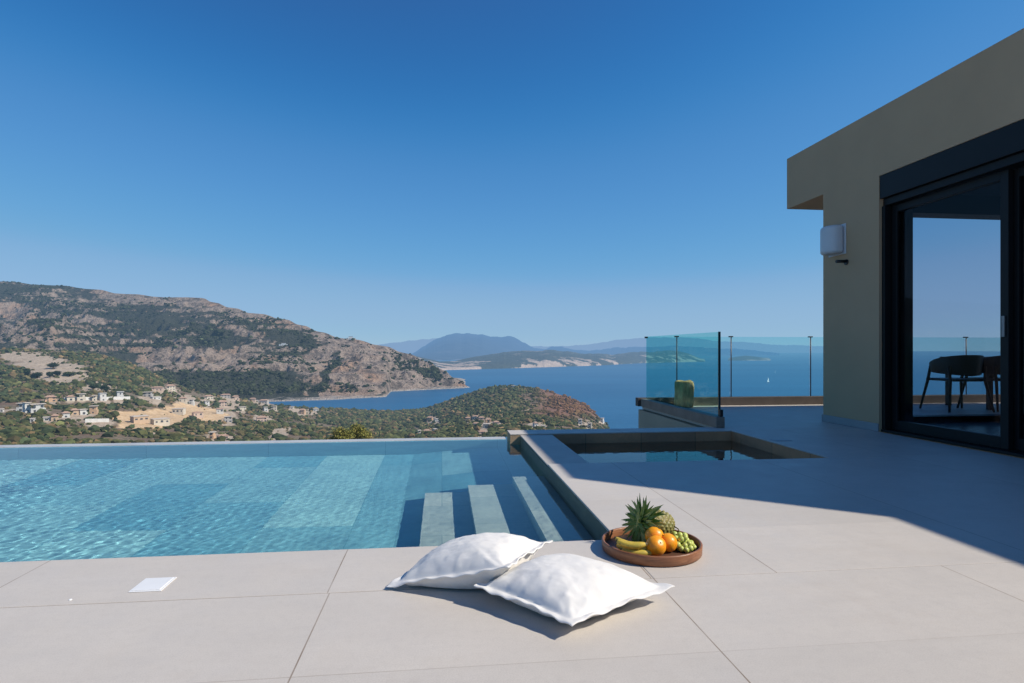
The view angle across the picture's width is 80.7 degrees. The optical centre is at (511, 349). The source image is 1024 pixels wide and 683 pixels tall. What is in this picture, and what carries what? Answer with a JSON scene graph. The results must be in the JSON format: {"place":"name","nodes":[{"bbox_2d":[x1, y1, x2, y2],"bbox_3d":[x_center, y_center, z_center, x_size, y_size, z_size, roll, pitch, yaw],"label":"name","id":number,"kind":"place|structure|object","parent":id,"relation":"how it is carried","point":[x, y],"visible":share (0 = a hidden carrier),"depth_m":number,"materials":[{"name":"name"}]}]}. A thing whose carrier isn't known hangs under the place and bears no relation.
{"place":"outdoors","nodes":[
{"label":"outdoors","id":0,"kind":"place"},
{"bbox_2d":[0,281,468,401],"bbox_3d":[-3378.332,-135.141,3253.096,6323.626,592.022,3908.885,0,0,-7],"label":"mountain","id":1,"kind":"structure","parent":0,"point":[226,350],"depth_m":2523.69,"materials":[{"name":"grey stone"}]},
{"bbox_2d":[0,281,463,396],"bbox_3d":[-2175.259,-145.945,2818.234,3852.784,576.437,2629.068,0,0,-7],"label":"mountain woodland","id":2,"kind":"object","parent":1,"relation":"on","point":[433,369],"visible":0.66,"depth_m":2474.36,"materials":[{"name":"green plant"}]},
{"bbox_2d":[0,437,597,561],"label":"pool water","id":3,"kind":"structure","parent":0,"point":[77,502],"depth_m":3.98,"materials":[{"name":"blue liquid"}]},
{"bbox_2d":[0,350,606,443],"bbox_3d":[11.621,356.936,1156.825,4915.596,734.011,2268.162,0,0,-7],"label":"hillside","id":4,"kind":"structure","parent":0,"point":[39,364],"depth_m":780.95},
{"bbox_2d":[15,403,22,411],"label":"village house","id":5,"kind":"structure","parent":4,"relation":"on","point":[19,408],"depth_m":552.00,"materials":[{"name":"white paint"}]},
{"bbox_2d":[22,368,30,375],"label":"dark tree","id":6,"kind":"object","parent":4,"relation":"on","point":[26,371],"visible":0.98,"depth_m":823.51,"materials":[{"name":"green plant"}]},
{"bbox_2d":[22,402,31,412],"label":"village house","id":7,"kind":"structure","parent":4,"relation":"on","point":[26,407],"depth_m":539.11,"materials":[{"name":"white paint"}]},
{"bbox_2d":[29,372,42,377],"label":"dark tree","id":8,"kind":"object","parent":4,"relation":"on","point":[35,374],"visible":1,"depth_m":824.82,"materials":[{"name":"green plant"}]},
{"bbox_2d":[29,403,45,412],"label":"village house","id":9,"kind":"structure","parent":4,"relation":"on","point":[36,407],"depth_m":539.60,"materials":[{"name":"white paint"}]},
{"bbox_2d":[42,416,50,420],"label":"village house","id":10,"kind":"structure","parent":4,"relation":"on","point":[47,418],"depth_m":510.53,"materials":[{"name":"white paint"}]},
{"bbox_2d":[46,371,53,376],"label":"dark tree","id":11,"kind":"object","parent":4,"relation":"on","point":[49,373],"visible":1,"depth_m":825.93,"materials":[{"name":"green plant"}]},
{"bbox_2d":[44,395,56,401],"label":"village house","id":12,"kind":"structure","parent":4,"relation":"on","point":[50,398],"depth_m":642.90,"materials":[{"name":"tile"}]},
{"bbox_2d":[47,362,59,368],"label":"dark tree","id":13,"kind":"object","parent":4,"relation":"on","point":[53,365],"visible":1,"depth_m":881.57,"materials":[{"name":"green plant"}]},
{"bbox_2d":[51,414,58,420],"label":"village house","id":14,"kind":"structure","parent":4,"relation":"on","point":[54,417],"depth_m":511.91,"materials":[{"name":"tile"}]},
{"bbox_2d":[52,371,60,375],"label":"dark tree","id":15,"kind":"object","parent":4,"relation":"on","point":[57,373],"visible":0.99,"depth_m":836.16,"materials":[{"name":"green plant"}]},
{"bbox_2d":[61,411,69,417],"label":"village house","id":16,"kind":"structure","parent":4,"relation":"on","point":[66,414],"depth_m":544.81,"materials":[{"name":"tile"}]},
{"bbox_2d":[65,395,74,400],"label":"village house","id":17,"kind":"structure","parent":4,"relation":"on","point":[70,397],"depth_m":645.12,"materials":[{"name":"tile"}]},
{"bbox_2d":[63,371,78,375],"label":"dark tree","id":18,"kind":"object","parent":4,"relation":"on","point":[69,373],"visible":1,"depth_m":844.79,"materials":[{"name":"green plant"}]},
{"bbox_2d":[70,408,78,414],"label":"village house","id":19,"kind":"structure","parent":4,"relation":"on","point":[75,411],"depth_m":556.73,"materials":[{"name":"tile"}]},
{"bbox_2d":[76,393,85,400],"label":"village house","id":20,"kind":"structure","parent":4,"relation":"on","point":[81,397],"depth_m":654.92,"materials":[{"name":"white paint"}]},
{"bbox_2d":[79,409,87,414],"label":"village house","id":21,"kind":"structure","parent":4,"relation":"on","point":[83,412],"depth_m":562.00,"materials":[{"name":"white paint"}]},
{"bbox_2d":[88,384,98,388],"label":"dark tree","id":22,"kind":"object","parent":4,"relation":"on","point":[92,386],"visible":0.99,"depth_m":745.75,"materials":[{"name":"green plant"}]},
{"bbox_2d":[89,405,98,413],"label":"village house","id":23,"kind":"structure","parent":4,"relation":"on","point":[93,409],"depth_m":583.96,"materials":[{"name":"beige paint"}]},
{"bbox_2d":[64,396,129,400],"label":"retaining wall","id":24,"kind":"structure","parent":4,"relation":"on","point":[114,398],"depth_m":700.77,"materials":[{"name":"white paint"}]},
{"bbox_2d":[85,418,108,422],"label":"retaining wall","id":25,"kind":"structure","parent":4,"relation":"on","point":[98,420],"depth_m":513.97,"materials":[{"name":"white paint"}]},
{"bbox_2d":[98,393,106,400],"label":"village house","id":26,"kind":"structure","parent":4,"relation":"on","point":[102,397],"depth_m":678.78,"materials":[{"name":"white paint"}]},
{"bbox_2d":[98,384,109,390],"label":"dark tree","id":27,"kind":"object","parent":4,"relation":"on","point":[105,387],"visible":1,"depth_m":738.25,"materials":[{"name":"green plant"}]},
{"bbox_2d":[116,391,123,396],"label":"village house","id":28,"kind":"structure","parent":4,"relation":"on","point":[119,393],"depth_m":714.62,"materials":[{"name":"white paint"}]},
{"bbox_2d":[130,415,148,423],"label":"village house","id":29,"kind":"structure","parent":4,"relation":"on","point":[143,419],"depth_m":571.63,"materials":[{"name":"beige paint"}]},
{"bbox_2d":[143,392,152,396],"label":"village house","id":30,"kind":"structure","parent":4,"relation":"on","point":[147,394],"depth_m":796.97,"materials":[{"name":"white paint"}]},
{"bbox_2d":[150,396,161,399],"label":"village house","id":31,"kind":"structure","parent":4,"relation":"on","point":[156,397],"depth_m":782.39,"materials":[{"name":"white paint"}]},
{"bbox_2d":[152,386,163,391],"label":"village house","id":32,"kind":"structure","parent":4,"relation":"on","point":[159,388],"depth_m":876.30,"materials":[{"name":"tile"}]},
{"bbox_2d":[150,417,169,425],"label":"village house","id":33,"kind":"structure","parent":4,"relation":"on","point":[164,421],"depth_m":583.03,"materials":[{"name":"white paint"}]},
{"bbox_2d":[165,384,174,390],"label":"village house","id":34,"kind":"structure","parent":4,"relation":"on","point":[171,387],"depth_m":917.65,"materials":[{"name":"tile"}]},
{"bbox_2d":[172,408,185,414],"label":"village house","id":35,"kind":"structure","parent":4,"relation":"on","point":[179,411],"depth_m":726.57,"materials":[{"name":"beige paint"}]},
{"bbox_2d":[178,397,186,403],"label":"village house","id":36,"kind":"structure","parent":4,"relation":"on","point":[183,400],"depth_m":830.00,"materials":[{"name":"tile"}]},
{"bbox_2d":[187,399,194,405],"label":"village house","id":37,"kind":"structure","parent":4,"relation":"on","point":[191,401],"depth_m":848.03,"materials":[{"name":"white paint"}]},
{"bbox_2d":[191,411,202,417],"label":"village house","id":38,"kind":"structure","parent":4,"relation":"on","point":[198,414],"depth_m":730.24,"materials":[{"name":"tile"}]},
{"bbox_2d":[204,395,212,399],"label":"village house","id":39,"kind":"structure","parent":4,"relation":"on","point":[209,397],"depth_m":954.74,"materials":[{"name":"tile"}]},
{"bbox_2d":[208,431,216,438],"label":"village house","id":40,"kind":"structure","parent":4,"relation":"on","point":[212,435],"depth_m":506.78,"materials":[{"name":"beige paint"}]},
{"bbox_2d":[216,408,223,413],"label":"village house","id":41,"kind":"structure","parent":4,"relation":"on","point":[219,410],"depth_m":807.18,"materials":[{"name":"tile"}]},
{"bbox_2d":[217,400,226,406],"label":"village house","id":42,"kind":"structure","parent":4,"relation":"on","point":[223,403],"depth_m":909.81,"materials":[{"name":"tile"}]},
{"bbox_2d":[220,394,230,398],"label":"village house","id":43,"kind":"structure","parent":4,"relation":"on","point":[226,396],"depth_m":1031.49,"materials":[{"name":"tile"}]},
{"bbox_2d":[224,416,232,422],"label":"village house","id":44,"kind":"structure","parent":4,"relation":"on","point":[227,419],"depth_m":715.40,"materials":[{"name":"white paint"}]},
{"bbox_2d":[232,395,239,400],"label":"village house","id":45,"kind":"structure","parent":4,"relation":"on","point":[236,397],"depth_m":1045.42,"materials":[{"name":"tile"}]},
{"bbox_2d":[238,406,245,410],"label":"village house","id":46,"kind":"structure","parent":4,"relation":"on","point":[242,408],"depth_m":922.55,"materials":[{"name":"beige paint"}]},
{"bbox_2d":[256,416,267,421],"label":"village house","id":47,"kind":"structure","parent":4,"relation":"on","point":[262,418],"depth_m":788.20,"materials":[{"name":"tile"}]},
{"bbox_2d":[259,399,268,403],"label":"village house","id":48,"kind":"structure","parent":4,"relation":"on","point":[264,401],"depth_m":1101.75,"materials":[{"name":"tile"}]},
{"bbox_2d":[0,400,562,444],"bbox_3d":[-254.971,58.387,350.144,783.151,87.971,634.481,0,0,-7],"label":"maquis scrub","id":49,"kind":"object","parent":4,"relation":"on","point":[17,433],"visible":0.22,"depth_m":489.11,"materials":[{"name":"green plant"}]},
{"bbox_2d":[299,409,305,414],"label":"village house","id":50,"kind":"structure","parent":4,"relation":"on","point":[302,411],"depth_m":1063.57,"materials":[{"name":"tile"}]},
{"bbox_2d":[0,346,609,438],"bbox_3d":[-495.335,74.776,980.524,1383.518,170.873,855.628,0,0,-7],"label":"hillside scrub","id":51,"kind":"object","parent":4,"relation":"on","point":[505,401],"visible":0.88,"depth_m":907.22,"materials":[{"name":"green plant"}]},
{"bbox_2d":[323,426,354,439],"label":"broadleaf tree","id":52,"kind":"object","parent":4,"relation":"on","point":[341,433],"visible":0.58,"depth_m":117.02,"materials":[{"name":"green plant"}]},
{"bbox_2d":[347,422,374,438],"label":"broadleaf tree","id":53,"kind":"object","parent":4,"relation":"on","point":[359,432],"visible":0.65,"depth_m":122.42,"materials":[{"name":"green plant"}]},
{"bbox_2d":[0,540,652,607],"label":"deck","id":54,"kind":"structure","parent":0,"point":[63,582],"depth_m":2.34,"materials":[{"name":"tile"}]},
{"bbox_2d":[128,577,176,592],"bbox_3d":[-1.328,0.867,2.233,0.112,0.005,0.132,0,0,-7],"label":"skimmer lid","id":55,"kind":"object","parent":54,"relation":"on","point":[151,584],"visible":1,"depth_m":2.22,"materials":[{"name":"white plastic"}]},
{"bbox_2d":[386,533,552,588],"bbox_3d":[-0.148,0.781,2.278,0.510,0.170,0.396,0,0,21],"label":"cushion","id":56,"kind":"object","parent":54,"relation":"on","point":[467,562],"visible":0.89,"depth_m":2.17,"materials":[{"name":"white fabric"}]},
{"bbox_2d":[0,562,1023,682],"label":"deck","id":57,"kind":"structure","parent":0,"point":[947,624],"depth_m":1.83,"materials":[{"name":"tile"}]},
{"bbox_2d":[474,553,674,625],"bbox_3d":[0.213,0.795,2.063,0.524,0.140,0.451,0,0,40],"label":"cushion","id":58,"kind":"object","parent":57,"relation":"on","point":[570,589],"visible":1,"depth_m":1.98,"materials":[{"name":"white fabric"}]},
{"bbox_2d":[787,28,1023,457],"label":"house","id":59,"kind":"structure","parent":57,"relation":"on","point":[948,144],"depth_m":6.37,"materials":[{"name":"paint"}]},
{"bbox_2d":[820,223,845,256],"bbox_3d":[3.736,-1.285,7.078,0.184,0.350,0.310,0,0,-7],"label":"alarm box","id":60,"kind":"object","parent":59,"relation":"attached to","point":[832,240],"visible":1,"depth_m":6.97,"materials":[{"name":"white plastic"}]},
{"bbox_2d":[835,259,848,264],"bbox_3d":[3.782,-1.010,6.922,0.130,0.063,0.064,0,0,-7],"label":"wall spotlight","id":61,"kind":"object","parent":59,"relation":"attached to","point":[845,261],"depth_m":6.91,"materials":[{"name":"black metal"}]},
{"bbox_2d":[892,169,1012,449],"bbox_3d":[4.119,-0.342,5.736,0.065,2.365,1.325,0,0,-7],"label":"sliding door","id":62,"kind":"structure","parent":59,"relation":"in","point":[1005,177],"depth_m":5.25,"materials":[{"name":"metal"}]},
{"bbox_2d":[1013,166,1023,450],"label":"sliding door","id":63,"kind":"structure","parent":59,"relation":"in","point":[1018,174],"depth_m":5.05,"materials":[{"name":"metal"}]},
{"bbox_2d":[0,0,1023,350],"label":"sky","id":64,"kind":"structure","parent":0,"point":[545,173],"materials":[{"name":"blue"}]},
{"bbox_2d":[520,437,547,477],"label":"pool wall","id":65,"kind":"structure","parent":0,"point":[538,461],"depth_m":5.21,"materials":[{"name":"tile"}]},
{"bbox_2d":[520,435,587,465],"bbox_3d":[0.347,0.889,5.449,0.335,0.014,1.655,0,0,-7],"label":"ledge","id":66,"kind":"object","parent":65,"relation":"on","point":[549,449],"visible":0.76,"depth_m":5.29,"materials":[{"name":"ceramic"}]},
{"bbox_2d":[416,350,704,369],"bbox_3d":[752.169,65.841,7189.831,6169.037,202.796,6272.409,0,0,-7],"label":"coast","id":67,"kind":"structure","parent":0,"point":[531,359],"depth_m":5877.05},
{"bbox_2d":[548,466,606,539],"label":"pool wall","id":68,"kind":"structure","parent":0,"point":[592,522],"depth_m":3.57,"materials":[{"name":"tile"}]},
{"bbox_2d":[412,333,778,359],"bbox_3d":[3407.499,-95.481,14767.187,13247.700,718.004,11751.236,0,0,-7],"label":"mountain","id":69,"kind":"structure","parent":0,"point":[456,346],"depth_m":14285.48,"materials":[{"name":"blue"}]},
{"bbox_2d":[379,337,822,352],"bbox_3d":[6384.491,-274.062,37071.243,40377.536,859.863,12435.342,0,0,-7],"label":"mountain","id":70,"kind":"structure","parent":0,"point":[410,346],"depth_m":32813.40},
{"bbox_2d":[507,427,730,434],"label":"ledge","id":71,"kind":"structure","parent":0,"point":[609,431],"depth_m":6.51,"materials":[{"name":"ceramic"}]},
{"bbox_2d":[269,351,999,428],"bbox_3d":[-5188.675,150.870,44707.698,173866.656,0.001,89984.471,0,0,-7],"label":"sea","id":72,"kind":"structure","parent":0,"point":[609,394],"depth_m":2799.26,"materials":[{"name":"liquid"}]},
{"bbox_2d":[552,432,731,443],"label":"spa wall","id":73,"kind":"structure","parent":0,"point":[640,437],"depth_m":6.41,"materials":[{"name":"stone"}]},
{"bbox_2d":[565,441,788,462],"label":"spa water","id":74,"kind":"structure","parent":0,"point":[654,451],"depth_m":5.82,"materials":[{"name":"blue liquid"}]},
{"bbox_2d":[674,380,693,407],"bbox_3d":[2.625,0.663,9.204,0.292,0.406,0.297,0,0,-7],"label":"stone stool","id":75,"kind":"object","parent":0,"point":[684,394],"visible":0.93,"depth_m":9.08,"materials":[{"name":"stone"}]},
{"bbox_2d":[728,356,770,360],"bbox_3d":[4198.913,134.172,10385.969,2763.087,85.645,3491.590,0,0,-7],"label":"islet","id":76,"kind":"object","parent":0,"point":[746,358],"visible":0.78,"depth_m":9047.88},
{"bbox_2d":[732,432,823,458],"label":"spa wall","id":77,"kind":"structure","parent":0,"point":[780,450],"depth_m":5.73,"materials":[{"name":"stone"}]},
{"bbox_2d":[548,454,1023,578],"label":"deck","id":78,"kind":"structure","parent":0,"point":[751,516],"depth_m":3.33,"materials":[{"name":"tile"}]},
{"bbox_2d":[602,527,702,566],"bbox_3d":[0.604,0.846,2.617,0.426,0.044,0.426,0,0,-7],"label":"fruit tray","id":79,"kind":"object","parent":78,"relation":"on","point":[675,557],"visible":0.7,"depth_m":2.47,"materials":[{"name":"brown wood"}]},
{"bbox_2d":[614,536,651,555],"bbox_3d":[0.499,0.824,2.528,0.187,0.059,0.091,0,0,33],"label":"banana bunch","id":80,"kind":"object","parent":79,"relation":"on","point":[631,546],"visible":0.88,"depth_m":2.49,"materials":[{"name":"yellow food"}]},
{"bbox_2d":[622,494,674,541],"bbox_3d":[0.636,0.780,2.702,0.229,0.254,0.252,15,-9,-35],"label":"pineapple","id":81,"kind":"object","parent":79,"relation":"on","point":[641,520],"visible":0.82,"depth_m":2.66,"materials":[{"name":"green plant"}]},
{"bbox_2d":[645,527,662,540],"bbox_3d":[0.611,0.799,2.587,0.080,0.080,0.076,-9,35,1],"label":"orange","id":82,"kind":"object","parent":79,"relation":"on","point":[651,531],"visible":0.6,"depth_m":2.57,"materials":[{"name":"orange food"}]},
{"bbox_2d":[646,535,665,555],"bbox_3d":[0.599,0.816,2.511,0.083,0.084,0.079,-12,-29,-29],"label":"orange","id":83,"kind":"object","parent":79,"relation":"on","point":[656,545],"visible":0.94,"depth_m":2.48,"materials":[{"name":"orange food"}]},
{"bbox_2d":[662,533,676,551],"bbox_3d":[0.663,0.819,2.564,0.074,0.078,0.078,-33,31,-10],"label":"orange","id":84,"kind":"object","parent":79,"relation":"on","point":[670,540],"visible":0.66,"depth_m":2.53,"materials":[{"name":"orange food"}]},
{"bbox_2d":[672,526,696,552],"bbox_3d":[0.732,0.816,2.607,0.123,0.084,0.136,0,0,-41],"label":"grape bunch","id":85,"kind":"object","parent":79,"relation":"on","point":[685,544],"visible":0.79,"depth_m":2.57,"materials":[{"name":"green food"}]},
{"bbox_2d":[642,402,999,431],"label":"deck","id":86,"kind":"structure","parent":0,"point":[768,417],"depth_m":8.26,"materials":[{"name":"ceramic"}]},
{"bbox_2d":[641,399,724,427],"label":"side curb","id":87,"kind":"structure","parent":86,"relation":"on","point":[713,420],"depth_m":7.58,"materials":[{"name":"grey concrete"}]},
{"bbox_2d":[644,332,722,416],"bbox_3d":[2.207,0.270,8.025,0.045,0.956,2.535,0,0,-7],"label":"side balustrade","id":88,"kind":"object","parent":87,"relation":"on","point":[720,412],"visible":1,"depth_m":6.82,"materials":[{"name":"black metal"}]},
{"bbox_2d":[636,394,999,405],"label":"curb","id":89,"kind":"structure","parent":86,"relation":"on","point":[789,400],"depth_m":9.57,"materials":[{"name":"grey concrete"}]},
{"bbox_2d":[674,336,967,396],"bbox_3d":[7.374,0.259,9.977,10.626,0.958,0.050,0,0,-7],"label":"balustrade","id":90,"kind":"object","parent":89,"relation":"on","point":[810,362],"visible":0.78,"depth_m":9.51,"materials":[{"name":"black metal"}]},
{"bbox_2d":[919,355,994,412],"bbox_3d":[6.400,0.470,8.692,0.655,0.803,0.628,0,0,-1],"label":"armchair","id":91,"kind":"object","parent":86,"relation":"on","point":[962,366],"visible":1,"depth_m":8.46,"materials":[{"name":"plastic"}]},
{"bbox_2d":[940,357,992,409],"bbox_3d":[7.658,0.486,9.224,1.700,0.765,0.840,0,0,-7],"label":"outdoor table","id":92,"kind":"object","parent":86,"relation":"on","point":[990,385],"visible":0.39,"depth_m":8.78,"materials":[{"name":"plastic"}]},
{"bbox_2d":[956,356,999,411],"bbox_3d":[7.051,0.470,8.818,0.655,0.803,0.628,0,0,-14],"label":"armchair","id":93,"kind":"object","parent":86,"relation":"on","point":[992,363],"visible":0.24,"depth_m":8.58,"materials":[{"name":"plastic"}]},
{"bbox_2d":[638,409,1023,458],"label":"terrace wall","id":94,"kind":"structure","parent":0,"point":[648,419],"depth_m":8.42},
{"bbox_2d":[732,428,994,457],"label":"deck","id":95,"kind":"structure","parent":0,"point":[837,443],"depth_m":5.61,"materials":[{"name":"ceramic"}]},
{"bbox_2d":[770,439,791,440],"bbox_3d":[2.592,0.867,5.813,0.170,0.005,0.110,0,0,-7],"label":"floor lid","id":96,"kind":"object","parent":95,"relation":"on","point":[780,440],"visible":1,"depth_m":5.79,"materials":[{"name":"tile"}]},
{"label":"pool wall","id":97,"kind":"structure","parent":0,"visible":0},
{"bbox_2d":[0,437,505,447],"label":"weir","id":98,"kind":"object","parent":97,"relation":"attached to","point":[233,442],"visible":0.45,"depth_m":6.36,"materials":[{"name":"stone"}]},
{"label":"pool wall","id":99,"kind":"structure","parent":0,"visible":0},
{"bbox_2d":[507,432,551,444],"bbox_3d":[0.182,0.937,6.415,0.436,0.110,0.294,0,0,-7],"label":"coping end","id":100,"kind":"object","parent":99,"relation":"on","point":[513,439],"visible":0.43,"depth_m":6.25,"materials":[{"name":"stone"}]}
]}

